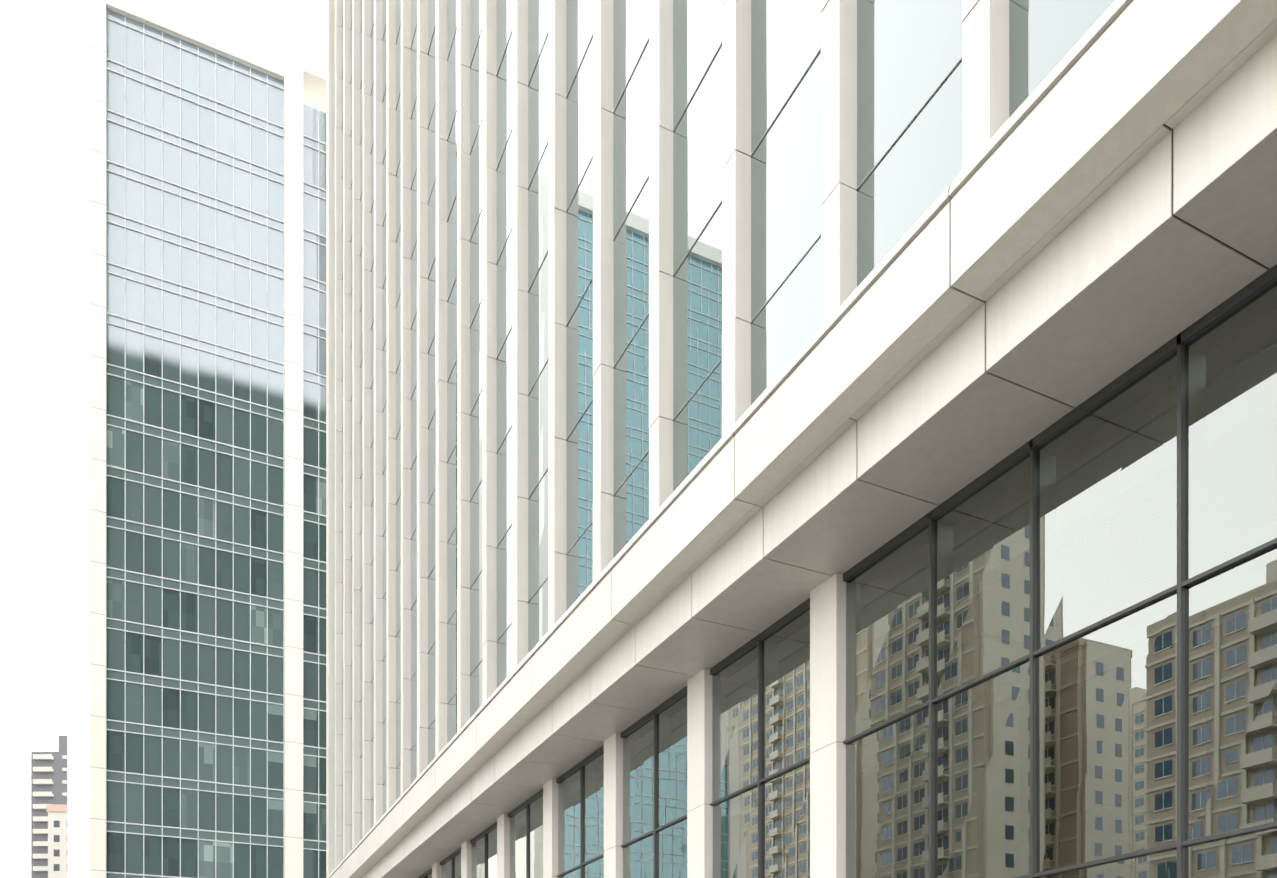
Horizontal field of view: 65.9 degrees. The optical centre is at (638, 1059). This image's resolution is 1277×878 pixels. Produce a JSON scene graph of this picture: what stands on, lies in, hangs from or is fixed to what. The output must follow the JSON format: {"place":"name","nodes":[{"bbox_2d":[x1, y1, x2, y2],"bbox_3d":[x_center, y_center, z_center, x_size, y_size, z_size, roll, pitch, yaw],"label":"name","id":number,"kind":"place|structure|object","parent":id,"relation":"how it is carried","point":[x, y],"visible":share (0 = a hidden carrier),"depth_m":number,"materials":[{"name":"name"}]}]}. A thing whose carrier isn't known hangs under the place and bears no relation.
{"place":"outdoors","nodes":[
{"label":"outdoors","id":0,"kind":"place"},
{"bbox_2d":[0,0,325,877],"label":"sky","id":1,"kind":"structure","parent":0,"point":[44,43],"materials":[{"name":"white"}]},
{"bbox_2d":[67,0,325,877],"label":"tower","id":2,"kind":"structure","parent":0,"point":[153,459],"depth_m":57.46,"materials":[{"name":"teal glass"}]},
{"bbox_2d":[90,0,302,870],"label":"tower stone joints","id":3,"kind":"object","parent":2,"relation":"in","point":[285,455],"visible":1,"depth_m":59.19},
{"bbox_2d":[106,8,325,877],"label":"window frames","id":4,"kind":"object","parent":2,"relation":"attached to","point":[198,349],"visible":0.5,"depth_m":57.51,"materials":[{"name":"silver metal"}]},
{"bbox_2d":[418,264,1276,877],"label":"podium mullions","id":5,"kind":"object","parent":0,"point":[1242,296],"visible":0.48,"depth_m":9.21,"materials":[{"name":"black metal"}]},
{"bbox_2d":[424,281,1276,877],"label":"windows","id":6,"kind":"structure","parent":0,"point":[1106,695],"depth_m":9.06,"materials":[{"name":"glass"}]},
{"label":"ground","id":7,"kind":"structure","parent":0,"visible":0},
{"bbox_2d":[31,735,66,877],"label":"apartment building","id":8,"kind":"structure","parent":7,"relation":"on","point":[57,776],"depth_m":262.46,"materials":[{"name":"white concrete"}]},
{"bbox_2d":[33,754,66,870],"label":"balconies","id":9,"kind":"structure","parent":8,"relation":"attached to","point":[41,806],"depth_m":261.57,"materials":[{"name":"white concrete"}]},
{"bbox_2d":[48,812,66,877],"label":"building wall","id":10,"kind":"structure","parent":7,"relation":"on","point":[61,845],"depth_m":216.96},
{"bbox_2d":[46,804,66,811],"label":"white roof","id":11,"kind":"structure","parent":10,"relation":"on","point":[56,808],"depth_m":216.77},
{"bbox_2d":[54,821,59,870],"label":"windows","id":12,"kind":"structure","parent":10,"relation":"in","point":[56,852],"depth_m":216.91,"materials":[{"name":"glass"}]},
{"bbox_3d":[11.226,-41.296,23.657,25.940,86.000,64.900,0,0,-26],"label":"main body","id":13,"kind":"object","parent":7,"relation":"on","visible":0},
{"bbox_2d":[326,0,1008,877],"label":"fins","id":14,"kind":"object","parent":13,"relation":"attached to","point":[984,70],"visible":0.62,"depth_m":24.14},
{"bbox_2d":[336,47,748,835],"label":"fin joints","id":15,"kind":"object","parent":14,"relation":"attached to","point":[442,461],"visible":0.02,"depth_m":31.27,"materials":[{"name":"grey"}]},
{"bbox_2d":[342,21,961,823],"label":"transoms","id":16,"kind":"object","parent":14,"relation":"attached to","point":[592,277],"depth_m":19.26,"materials":[{"name":"grey metal"}]},
{"bbox_2d":[342,0,1114,859],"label":"glass","id":17,"kind":"object","parent":14,"relation":"attached to","point":[908,54],"visible":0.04,"depth_m":17.07,"materials":[{"name":"glass"}]},
{"label":"plaza granite","id":18,"kind":"object","parent":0,"visible":0},
{"bbox_2d":[432,573,845,877],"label":"columns","id":19,"kind":"structure","parent":18,"relation":"on","point":[828,726],"depth_m":12.20,"materials":[{"name":"white stone"}]},
{"bbox_2d":[327,0,1276,877],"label":"cornice panels","id":20,"kind":"object","parent":19,"relation":"on","point":[1065,246],"visible":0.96,"depth_m":8.80,"materials":[{"name":"white stone"}]},
{"bbox_2d":[950,124,1269,406],"bbox_3d":[-1.395,-6.609,18.395,1.728,1.573,66.390,0,0,-26],"label":"joint","id":21,"kind":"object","parent":20,"relation":"in","point":[1173,215],"depth_m":6.91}
]}

